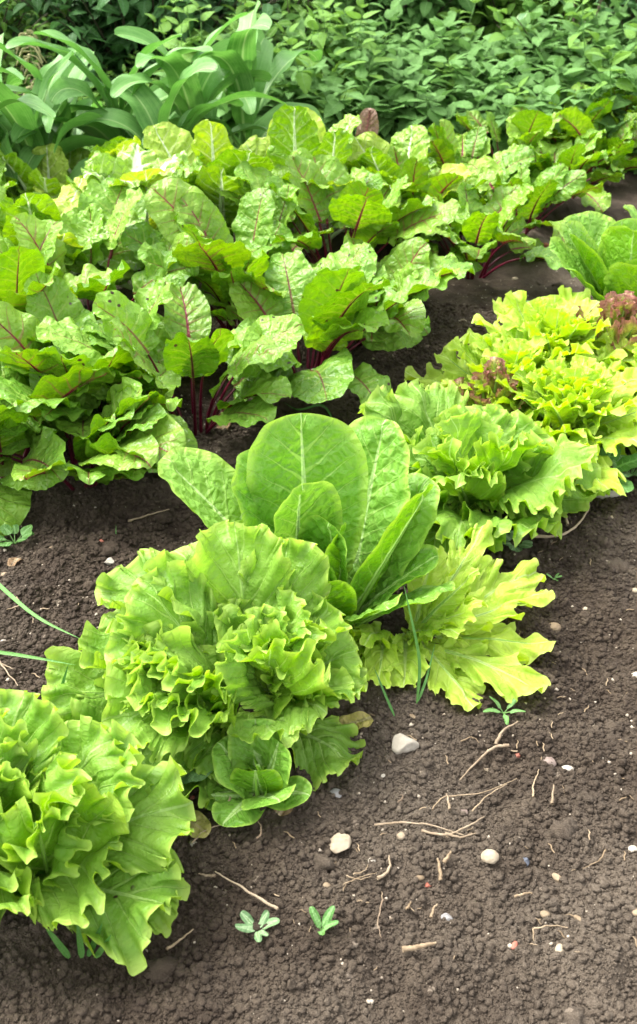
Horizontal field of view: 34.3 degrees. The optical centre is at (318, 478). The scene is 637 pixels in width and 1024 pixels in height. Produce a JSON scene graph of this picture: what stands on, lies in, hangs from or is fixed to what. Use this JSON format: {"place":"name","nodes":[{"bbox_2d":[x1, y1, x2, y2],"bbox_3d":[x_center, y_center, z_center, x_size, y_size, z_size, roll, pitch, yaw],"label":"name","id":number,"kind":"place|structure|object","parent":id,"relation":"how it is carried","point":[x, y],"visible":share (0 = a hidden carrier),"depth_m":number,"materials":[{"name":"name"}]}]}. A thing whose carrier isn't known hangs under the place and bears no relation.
{"place":"outdoors","nodes":[
{"label":"outdoors","id":0,"kind":"place"},
{"bbox_2d":[0,68,636,1023],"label":"soil ground","id":1,"kind":"structure","parent":0,"point":[500,282],"depth_m":1.32,"materials":[{"name":"soil"}]},
{"bbox_2d":[0,33,22,188],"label":"maize plant","id":2,"kind":"object","parent":1,"relation":"on","point":[5,148],"visible":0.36,"depth_m":2.81,"materials":[{"name":"green plant"}]},
{"bbox_2d":[7,557,20,566],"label":"dead leaf","id":3,"kind":"object","parent":1,"relation":"on","point":[14,560],"visible":1,"depth_m":1.67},
{"bbox_2d":[0,524,33,546],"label":"round leaf weed","id":4,"kind":"object","parent":1,"relation":"on","point":[26,532],"visible":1,"depth_m":1.72,"materials":[{"name":"plant"}]},
{"bbox_2d":[0,158,40,202],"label":"chard plant","id":5,"kind":"object","parent":1,"relation":"on","point":[3,181],"visible":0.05,"depth_m":2.69,"materials":[{"name":"green plant"}]},
{"bbox_2d":[0,0,70,147],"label":"maize plant","id":6,"kind":"object","parent":1,"relation":"on","point":[35,102],"visible":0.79,"depth_m":2.64,"materials":[{"name":"green plant"}]},
{"bbox_2d":[0,650,73,664],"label":"grass blade","id":7,"kind":"object","parent":1,"relation":"on","point":[19,655],"depth_m":1.32,"materials":[{"name":"plant"}]},
{"bbox_2d":[0,583,77,637],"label":"grass blade","id":8,"kind":"object","parent":1,"relation":"on","point":[14,598],"depth_m":1.37,"materials":[{"name":"plant"}]},
{"bbox_2d":[0,0,82,91],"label":"leafy shrub","id":9,"kind":"object","parent":1,"relation":"on","point":[9,61],"visible":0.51,"depth_m":3.80,"materials":[{"name":"green plant"}]},
{"bbox_2d":[0,142,83,201],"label":"chard plant","id":10,"kind":"object","parent":1,"relation":"on","point":[48,173],"visible":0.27,"depth_m":2.76,"materials":[{"name":"green plant"}]},
{"bbox_2d":[15,30,79,100],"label":"seeding nettle","id":11,"kind":"object","parent":1,"relation":"on","point":[28,33],"visible":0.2,"depth_m":3.44,"materials":[{"name":"green plant"}]},
{"bbox_2d":[0,177,110,275],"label":"chard plant","id":12,"kind":"object","parent":1,"relation":"on","point":[44,206],"visible":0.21,"depth_m":2.31,"materials":[{"name":"green plant"}]},
{"bbox_2d":[0,220,111,342],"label":"beetroot plant","id":13,"kind":"object","parent":1,"relation":"on","point":[20,265],"visible":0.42,"depth_m":2.01,"materials":[{"name":"green plant"}]},
{"bbox_2d":[0,365,115,535],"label":"beetroot plant","id":14,"kind":"object","parent":1,"relation":"on","point":[47,450],"visible":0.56,"depth_m":1.77,"materials":[{"name":"green plant"}]},
{"bbox_2d":[46,929,70,958],"bbox_3d":[-0.276,0.489,1.089,0.020,0.060,0.004,0,34,0],"label":"grass blade","id":15,"kind":"object","parent":1,"relation":"on","point":[61,947],"depth_m":1.09,"materials":[{"name":"plant"}]},
{"bbox_2d":[0,47,118,156],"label":"maize plant","id":16,"kind":"object","parent":1,"relation":"on","point":[23,115],"visible":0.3,"depth_m":2.88,"materials":[{"name":"green plant"}]},
{"bbox_2d":[0,43,125,169],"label":"maize plant","id":17,"kind":"object","parent":1,"relation":"on","point":[26,154],"visible":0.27,"depth_m":2.90,"materials":[{"name":"green plant"}]},
{"bbox_2d":[16,135,144,198],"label":"chard plant","id":18,"kind":"object","parent":1,"relation":"on","point":[112,147],"visible":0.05,"depth_m":2.78,"materials":[{"name":"green plant"}]},
{"bbox_2d":[76,925,84,957],"bbox_3d":[-0.253,0.488,1.091,0.006,0.060,0.006,0,34,0],"label":"grass blade","id":19,"kind":"object","parent":1,"relation":"on","point":[80,947],"depth_m":1.09,"materials":[{"name":"plant"}]},
{"bbox_2d":[0,346,185,490],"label":"beetroot plant","id":20,"kind":"object","parent":1,"relation":"on","point":[148,430],"visible":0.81,"depth_m":1.75,"materials":[{"name":"green plant"}]},
{"bbox_2d":[87,924,101,956],"bbox_3d":[-0.237,0.488,1.091,0.024,0.060,0.002,0,34,0],"label":"grass blade","id":21,"kind":"object","parent":1,"relation":"on","point":[93,944],"depth_m":1.10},
{"bbox_2d":[0,689,195,975],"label":"batavia lettuce","id":22,"kind":"object","parent":1,"relation":"on","point":[96,817],"visible":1,"depth_m":1.10,"materials":[{"name":"green plant"}]},
{"bbox_2d":[0,271,197,454],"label":"beetroot plant","id":23,"kind":"object","parent":1,"relation":"on","point":[57,299],"visible":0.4,"depth_m":1.85,"materials":[{"name":"green plant"}]},
{"bbox_2d":[0,177,203,320],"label":"beetroot plant","id":24,"kind":"object","parent":1,"relation":"on","point":[123,207],"visible":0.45,"depth_m":2.26,"materials":[{"name":"green plant"}]},
{"bbox_2d":[94,935,110,958],"bbox_3d":[-0.227,0.492,1.085,0.027,0.061,0.011,0,34,0],"label":"grass blade","id":25,"kind":"object","parent":1,"relation":"on","point":[99,951],"depth_m":1.09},
{"bbox_2d":[5,29,227,152],"bbox_3d":[-0.566,-1.031,2.996,0.708,0.518,0.398,-10,35,-14],"label":"maize plant","id":26,"kind":"object","parent":1,"relation":"on","point":[63,88],"visible":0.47,"depth_m":2.90,"materials":[{"name":"green plant"}]},
{"bbox_2d":[65,142,204,289],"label":"chard plant","id":27,"kind":"object","parent":1,"relation":"on","point":[134,164],"visible":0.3,"depth_m":2.49,"materials":[{"name":"green plant"}]},
{"bbox_2d":[2,43,272,151],"bbox_3d":[-0.915,-1.321,3.616,1.675,0.339,1.000,0,34,0],"label":"weed patch","id":28,"kind":"object","parent":1,"relation":"on","point":[96,93],"visible":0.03,"depth_m":3.75,"materials":[{"name":"green plant"}]},
{"bbox_2d":[128,509,169,521],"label":"twig","id":29,"kind":"object","parent":1,"relation":"on","point":[133,519],"visible":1,"depth_m":1.77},
{"bbox_2d":[0,0,312,96],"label":"dark shrub","id":30,"kind":"object","parent":1,"relation":"on","point":[94,25],"visible":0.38,"depth_m":3.81,"materials":[{"name":"green plant"}]},
{"bbox_2d":[36,282,304,435],"bbox_3d":[-0.281,-0.226,1.966,0.511,0.290,0.380,0,34,0],"label":"beetroot plant","id":31,"kind":"object","parent":1,"relation":"on","point":[178,341],"visible":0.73,"depth_m":1.90,"materials":[{"name":"green plant"}]},
{"bbox_2d":[69,57,287,183],"bbox_3d":[-0.428,-0.949,2.913,0.696,0.490,0.374,0,34,0],"label":"maize plant","id":32,"kind":"object","parent":1,"relation":"on","point":[148,106],"visible":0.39,"depth_m":2.91,"materials":[{"name":"green plant"}]},
{"bbox_2d":[165,929,193,949],"bbox_3d":[-0.152,0.506,1.133,0.038,0.007,0.004,-28,43,-36],"label":"straw","id":33,"kind":"object","parent":1,"relation":"on","point":[174,943],"visible":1,"depth_m":1.13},
{"bbox_2d":[110,12,271,150],"bbox_3d":[-0.318,-1.094,3.074,0.363,0.526,0.727,20,38,27],"label":"maize plant","id":34,"kind":"object","parent":1,"relation":"on","point":[197,88],"visible":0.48,"depth_m":3.01,"materials":[{"name":"green plant"}]},
{"bbox_2d":[181,768,211,783],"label":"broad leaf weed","id":35,"kind":"object","parent":1,"relation":"on","point":[192,776],"visible":0.11,"depth_m":1.29,"materials":[{"name":"plant"}]},
{"bbox_2d":[189,810,210,837],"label":"dead leaf","id":36,"kind":"object","parent":1,"relation":"on","point":[201,823],"visible":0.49,"depth_m":1.26,"materials":[{"name":"plant"}]},
{"bbox_2d":[41,519,368,808],"bbox_3d":[-0.145,0.239,1.332,0.425,0.280,0.365,0,34,0],"label":"batavia lettuce","id":37,"kind":"object","parent":1,"relation":"on","point":[184,653],"visible":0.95,"depth_m":1.32,"materials":[{"name":"green plant"}]},
{"bbox_2d":[143,119,289,236],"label":"chard plant","id":38,"kind":"object","parent":1,"relation":"on","point":[222,160],"visible":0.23,"depth_m":2.56,"materials":[{"name":"green plant"}]},
{"bbox_2d":[121,176,333,330],"bbox_3d":[-0.175,-0.488,2.339,0.525,0.354,0.539,-7,34,-11],"label":"beetroot plant","id":39,"kind":"object","parent":1,"relation":"on","point":[215,253],"visible":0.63,"depth_m":2.29,"materials":[{"name":"green plant"}]},
{"bbox_2d":[215,871,278,910],"bbox_3d":[-0.084,0.472,1.183,0.095,0.015,0.006,22,39,29],"label":"straw","id":40,"kind":"object","parent":1,"relation":"on","point":[261,899],"visible":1,"depth_m":1.17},
{"bbox_2d":[170,0,327,147],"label":"maize plant","id":41,"kind":"object","parent":1,"relation":"on","point":[238,55],"visible":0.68,"depth_m":3.16,"materials":[{"name":"green plant"}]},
{"bbox_2d":[236,0,262,13],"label":"seeding nettle","id":42,"kind":"object","parent":1,"relation":"on","point":[240,8],"visible":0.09,"depth_m":3.74,"materials":[{"name":"green plant"}]},
{"bbox_2d":[235,910,279,941],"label":"seedling","id":43,"kind":"object","parent":1,"relation":"on","point":[247,919],"visible":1,"depth_m":1.14,"materials":[{"name":"green plant"}]},
{"bbox_2d":[204,718,311,826],"bbox_3d":[-0.081,0.368,1.275,0.123,0.092,0.114,-16,37,-23],"label":"butterhead lettuce","id":44,"kind":"object","parent":1,"relation":"on","point":[274,785],"visible":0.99,"depth_m":1.27,"materials":[{"name":"green plant"}]},
{"bbox_2d":[274,808,292,815],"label":"dead leaf","id":45,"kind":"object","parent":1,"relation":"on","point":[282,813],"visible":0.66,"depth_m":1.27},
{"bbox_2d":[210,0,375,50],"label":"shrub","id":46,"kind":"object","parent":1,"relation":"on","point":[297,7],"visible":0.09,"depth_m":3.84,"materials":[{"name":"green plant"}]},
{"bbox_2d":[158,413,454,628],"bbox_3d":[-0.019,0.083,1.495,0.425,0.305,0.285,0,34,0],"label":"cos lettuce","id":47,"kind":"object","parent":1,"relation":"on","point":[355,501],"visible":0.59,"depth_m":1.51,"materials":[{"name":"green plant"}]},
{"bbox_2d":[284,402,331,416],"bbox_3d":[-0.019,-0.128,2.046,0.104,0.049,0.047,0,34,0],"label":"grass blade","id":48,"kind":"object","parent":1,"relation":"on","point":[321,405],"depth_m":2.04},
{"bbox_2d":[0,269,635,1021],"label":"grit","id":49,"kind":"object","parent":1,"relation":"on","point":[368,1001],"visible":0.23,"depth_m":1.36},
{"bbox_2d":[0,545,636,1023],"bbox_3d":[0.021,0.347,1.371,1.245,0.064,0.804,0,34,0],"label":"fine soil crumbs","id":50,"kind":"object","parent":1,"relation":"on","point":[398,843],"visible":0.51,"depth_m":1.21,"materials":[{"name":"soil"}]},
{"bbox_2d":[0,281,636,1023],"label":"soil clods","id":51,"kind":"object","parent":1,"relation":"on","point":[164,967],"visible":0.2,"depth_m":1.25,"materials":[{"name":"soil"}]},
{"bbox_2d":[203,242,440,403],"bbox_3d":[-0.047,-0.322,2.110,0.588,0.303,0.508,0,34,0],"label":"beetroot plant","id":52,"kind":"object","parent":1,"relation":"on","point":[329,298],"visible":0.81,"depth_m":2.06,"materials":[{"name":"green plant"}]},
{"bbox_2d":[309,906,337,934],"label":"seedling","id":53,"kind":"object","parent":1,"relation":"on","point":[326,923],"visible":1,"depth_m":1.14,"materials":[{"name":"green plant"}]},
{"bbox_2d":[231,104,419,255],"bbox_3d":[-0.061,-0.784,2.753,0.561,0.426,0.456,25,41,33],"label":"plant","id":54,"kind":"object","parent":1,"relation":"on","point":[291,129],"visible":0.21,"depth_m":2.68,"materials":[{"name":"green plant"}]},
{"bbox_2d":[330,788,341,797],"bbox_3d":[0.023,0.400,1.314,0.015,0.008,0.013,24,41,32],"label":"stone","id":55,"kind":"object","parent":1,"relation":"on","point":[335,791],"visible":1,"depth_m":1.31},
{"bbox_2d":[216,147,460,266],"bbox_3d":[0.003,-0.599,2.503,0.572,0.312,0.438,-13,36,-19],"label":"beetroot plant","id":56,"kind":"object","parent":1,"relation":"on","point":[365,204],"visible":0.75,"depth_m":2.46,"materials":[{"name":"green plant"}]},
{"bbox_2d":[328,833,351,853],"bbox_3d":[0.026,0.444,1.258,0.029,0.015,0.026,-16,37,-22],"label":"stone","id":57,"kind":"object","parent":1,"relation":"on","point":[339,842],"visible":1,"depth_m":1.25,"materials":[{"name":"stone"}]},
{"bbox_2d":[339,711,372,729],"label":"dead leaf","id":58,"kind":"object","parent":1,"relation":"on","point":[360,719],"visible":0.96,"depth_m":1.39,"materials":[{"name":"plant"}]},
{"bbox_2d":[343,864,376,884],"bbox_3d":[0.046,0.462,1.202,0.044,0.006,0.015,-18,38,-25],"label":"dry root","id":59,"kind":"object","parent":1,"relation":"on","point":[358,877],"visible":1,"depth_m":1.20,"materials":[{"name":"plant"}]},
{"bbox_2d":[376,855,391,879],"bbox_3d":[0.079,0.459,1.214,0.010,0.006,0.035,18,38,25],"label":"straw","id":60,"kind":"object","parent":1,"relation":"on","point":[384,874],"visible":1,"depth_m":1.21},
{"bbox_2d":[374,668,394,715],"bbox_3d":[0.089,0.289,1.403,0.004,0.055,0.048,-22,39,-29],"label":"grass blade","id":61,"kind":"object","parent":1,"relation":"on","point":[387,700],"depth_m":1.40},
{"bbox_2d":[266,0,503,52],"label":"climbing shrub","id":62,"kind":"object","parent":1,"relation":"on","point":[420,12],"visible":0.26,"depth_m":4.04,"materials":[{"name":"green plant"}]},
{"bbox_2d":[303,230,474,346],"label":"beetroot plant","id":63,"kind":"object","parent":1,"relation":"on","point":[402,260],"visible":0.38,"depth_m":2.26,"materials":[{"name":"green plant"}]},
{"bbox_2d":[342,108,436,231],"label":"plant","id":64,"kind":"object","parent":1,"relation":"on","point":[369,119],"visible":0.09,"depth_m":2.85,"materials":[{"name":"brown plant"}]},
{"bbox_2d":[145,0,636,122],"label":"tall nettles","id":65,"kind":"object","parent":1,"relation":"on","point":[303,79],"visible":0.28,"depth_m":3.54,"materials":[{"name":"green plant"}]},
{"bbox_2d":[153,0,636,173],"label":"nettle patch","id":66,"kind":"object","parent":1,"relation":"on","point":[410,84],"visible":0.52,"depth_m":3.54,"materials":[{"name":"green plant"}]},
{"bbox_2d":[392,733,418,754],"bbox_3d":[0.113,0.350,1.366,0.037,0.025,0.028,-13,36,-18],"label":"stone","id":67,"kind":"object","parent":1,"relation":"on","point":[402,743],"visible":1,"depth_m":1.36,"materials":[{"name":"stone"}]},
{"bbox_2d":[404,587,420,702],"bbox_3d":[0.130,0.222,1.400,0.014,0.160,0.070,-9,35,-14],"label":"grass blade","id":68,"kind":"object","parent":1,"relation":"on","point":[419,661],"depth_m":1.40,"materials":[{"name":"plant"}]},
{"bbox_2d":[347,124,484,245],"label":"plant","id":69,"kind":"object","parent":1,"relation":"on","point":[413,140],"visible":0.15,"depth_m":2.82,"materials":[{"name":"green plant"}]},
{"bbox_2d":[401,942,435,952],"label":"stalk","id":70,"kind":"object","parent":1,"relation":"on","point":[413,947],"visible":1,"depth_m":1.12,"materials":[{"name":"plant"}]},
{"bbox_2d":[374,821,463,835],"bbox_3d":[0.123,0.426,1.261,0.110,0.014,0.011,7,34,10],"label":"straw","id":71,"kind":"object","parent":1,"relation":"on","point":[389,823],"visible":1,"depth_m":1.27,"materials":[{"name":"plant"}]},
{"bbox_2d":[418,641,435,701],"bbox_3d":[0.153,0.268,1.439,0.005,0.040,0.084,12,35,17],"label":"grass blade","id":72,"kind":"object","parent":1,"relation":"on","point":[423,686],"depth_m":1.43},
{"bbox_2d":[366,145,496,243],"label":"beetroot plant","id":73,"kind":"object","parent":1,"relation":"on","point":[415,171],"visible":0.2,"depth_m":2.73,"materials":[{"name":"green plant"}]},
{"bbox_2d":[437,851,451,879],"bbox_3d":[0.145,0.455,1.217,0.014,0.012,0.038,14,36,20],"label":"straw","id":74,"kind":"object","parent":1,"relation":"on","point":[445,860],"visible":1,"depth_m":1.22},
{"bbox_2d":[345,520,555,711],"bbox_3d":[0.162,0.193,1.510,0.382,0.125,0.318,0,34,0],"label":"oak leaf lettuce","id":75,"kind":"object","parent":1,"relation":"on","point":[467,615],"visible":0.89,"depth_m":1.49,"materials":[{"name":"plant"}]},
{"bbox_2d":[421,816,483,838],"bbox_3d":[0.168,0.427,1.253,0.084,0.010,0.027,-9,35,-13],"label":"dry root","id":76,"kind":"object","parent":1,"relation":"on","point":[442,834],"visible":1,"depth_m":1.25,"materials":[{"name":"plant"}]},
{"bbox_2d":[432,778,516,811],"bbox_3d":[0.200,0.403,1.298,0.124,0.008,0.035,-9,35,-13],"label":"dry root","id":77,"kind":"object","parent":1,"relation":"on","point":[473,809],"visible":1,"depth_m":1.30,"materials":[{"name":"plant"}]},
{"bbox_2d":[427,119,536,180],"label":"beetroot plant","id":78,"kind":"object","parent":1,"relation":"on","point":[447,145],"visible":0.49,"depth_m":3.06,"materials":[{"name":"green plant"}]},
{"bbox_2d":[358,378,610,558],"bbox_3d":[0.280,-0.018,1.768,0.457,0.223,0.392,0,34,0],"label":"batavia lettuce","id":79,"kind":"object","parent":1,"relation":"on","point":[472,460],"visible":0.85,"depth_m":1.72,"materials":[{"name":"green plant"}]},
{"bbox_2d":[396,181,575,278],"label":"beetroot plant","id":80,"kind":"object","parent":1,"relation":"on","point":[496,220],"visible":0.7,"depth_m":2.61,"materials":[{"name":"green plant"}]},
{"bbox_2d":[459,721,517,779],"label":"twig","id":81,"kind":"object","parent":1,"relation":"on","point":[496,744],"visible":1,"depth_m":1.36,"materials":[{"name":"wood"}]},
{"bbox_2d":[481,849,498,863],"bbox_3d":[0.204,0.450,1.226,0.022,0.016,0.018,0,34,0],"label":"stone","id":82,"kind":"object","parent":1,"relation":"on","point":[490,856],"visible":1,"depth_m":1.22,"materials":[{"name":"stone"}]},
{"bbox_2d":[453,356,530,411],"bbox_3d":[0.339,-0.168,2.020,0.158,0.153,0.175,-23,40,-30],"label":"red lettuce","id":83,"kind":"object","parent":1,"relation":"on","point":[486,377],"visible":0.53,"depth_m":1.98,"materials":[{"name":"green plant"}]},
{"bbox_2d":[404,321,602,429],"bbox_3d":[0.378,-0.208,2.075,0.407,0.153,0.384,0,34,0],"label":"curly lettuce","id":84,"kind":"object","parent":1,"relation":"on","point":[469,362],"visible":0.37,"depth_m":2.07,"materials":[{"name":"green plant"}]},
{"bbox_2d":[483,696,525,724],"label":"seedling","id":85,"kind":"object","parent":1,"relation":"on","point":[506,717],"visible":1,"depth_m":1.41,"materials":[{"name":"green plant"}]},
{"bbox_2d":[455,106,562,171],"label":"beetroot plant","id":86,"kind":"object","parent":1,"relation":"on","point":[534,127],"visible":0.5,"depth_m":3.13,"materials":[{"name":"green plant"}]},
{"bbox_2d":[502,531,532,551],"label":"grey leaf weed","id":87,"kind":"object","parent":1,"relation":"on","point":[526,543],"visible":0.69,"depth_m":1.73,"materials":[{"name":"plant"}]},
{"bbox_2d":[432,0,635,50],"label":"leafy shrub","id":88,"kind":"object","parent":1,"relation":"on","point":[515,8],"visible":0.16,"depth_m":4.14,"materials":[{"name":"green plant"}]},
{"bbox_2d":[466,156,602,243],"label":"beetroot plant","id":89,"kind":"object","parent":1,"relation":"on","point":[559,183],"visible":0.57,"depth_m":2.88,"materials":[{"name":"green plant"}]},
{"bbox_2d":[459,285,636,411],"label":"curly lettuce","id":90,"kind":"object","parent":1,"relation":"on","point":[556,322],"visible":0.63,"depth_m":2.11,"materials":[{"name":"green plant"}]},
{"bbox_2d":[532,925,567,940],"bbox_3d":[0.254,0.499,1.143,0.041,0.007,0.014,-9,35,-14],"label":"straw","id":91,"kind":"object","parent":1,"relation":"on","point":[542,927],"visible":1,"depth_m":1.15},
{"bbox_2d":[544,756,556,766],"bbox_3d":[0.300,0.373,1.356,0.022,0.010,0.019,-11,35,-17],"label":"stone","id":92,"kind":"object","parent":1,"relation":"on","point":[548,760],"visible":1,"depth_m":1.35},
{"bbox_2d":[549,622,560,630],"bbox_3d":[0.359,0.227,1.572,0.021,0.015,0.018,0,34,0],"label":"stone","id":93,"kind":"object","parent":1,"relation":"on","point":[555,626],"visible":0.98,"depth_m":1.57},
{"bbox_2d":[474,354,636,496],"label":"curly lettuce","id":94,"kind":"object","parent":1,"relation":"on","point":[568,393],"visible":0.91,"depth_m":1.91,"materials":[{"name":"green plant"}]},
{"bbox_2d":[497,0,613,46],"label":"variegated shrub","id":95,"kind":"object","parent":1,"relation":"on","point":[601,2],"visible":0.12,"depth_m":3.81,"materials":[{"name":"green plant"}]},
{"bbox_2d":[506,82,613,144],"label":"beetroot plant","id":96,"kind":"object","parent":1,"relation":"on","point":[606,104],"visible":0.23,"depth_m":3.36,"materials":[{"name":"green plant"}]},
{"bbox_2d":[534,503,589,537],"bbox_3d":[0.434,0.069,1.776,0.168,0.014,0.044,-29,43,-36],"label":"dry root","id":97,"kind":"object","parent":1,"relation":"on","point":[564,533],"visible":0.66,"depth_m":1.75,"materials":[{"name":"plant"}]},
{"bbox_2d":[506,112,623,213],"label":"beetroot plant","id":98,"kind":"object","parent":1,"relation":"on","point":[569,155],"visible":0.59,"depth_m":3.07,"materials":[{"name":"green plant"}]},
{"bbox_2d":[549,211,636,300],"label":"cos lettuce","id":99,"kind":"object","parent":1,"relation":"on","point":[596,253],"visible":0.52,"depth_m":2.29,"materials":[{"name":"green plant"}]},
{"bbox_2d":[555,105,636,183],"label":"beetroot plant","id":100,"kind":"object","parent":1,"relation":"on","point":[575,122],"visible":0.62,"depth_m":3.26,"materials":[{"name":"green plant"}]},
{"bbox_2d":[565,329,636,433],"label":"curly lettuce","id":101,"kind":"object","parent":1,"relation":"on","point":[605,350],"visible":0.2,"depth_m":2.08,"materials":[{"name":"green plant"}]},
{"bbox_2d":[575,290,636,351],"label":"red lettuce","id":102,"kind":"object","parent":1,"relation":"on","point":[618,309],"visible":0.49,"depth_m":2.12,"materials":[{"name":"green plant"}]},
{"bbox_2d":[596,490,619,499],"bbox_3d":[0.514,0.027,1.854,0.056,0.024,0.022,0,34,0],"label":"stone","id":103,"kind":"object","parent":1,"relation":"on","point":[613,493],"visible":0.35,"depth_m":1.84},
{"bbox_2d":[591,0,636,37],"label":"dark shrub","id":104,"kind":"object","parent":1,"relation":"on","point":[631,4],"visible":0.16,"depth_m":3.99,"materials":[{"name":"green plant"}]},
{"bbox_2d":[592,86,636,126],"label":"beetroot plant","id":105,"kind":"object","parent":1,"relation":"on","point":[633,98],"visible":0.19,"depth_m":3.43,"materials":[{"name":"green plant"}]},
{"bbox_2d":[599,445,636,492],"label":"broad leaf weed","id":106,"kind":"object","parent":1,"relation":"on","point":[625,463],"visible":0.2,"depth_m":1.88,"materials":[{"name":"plant"}]},
{"bbox_2d":[612,155,632,172],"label":"beetroot plant","id":107,"kind":"object","parent":1,"relation":"on","point":[614,163],"visible":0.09,"depth_m":3.29,"materials":[{"name":"green plant"}]},
{"bbox_2d":[612,455,636,476],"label":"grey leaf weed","id":108,"kind":"object","parent":1,"relation":"on","point":[627,474],"visible":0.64,"depth_m":1.89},
{"bbox_2d":[623,205,636,218],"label":"cos lettuce","id":109,"kind":"object","parent":1,"relation":"on","point":[631,210],"visible":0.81,"depth_m":2.60,"materials":[{"name":"green plant"}]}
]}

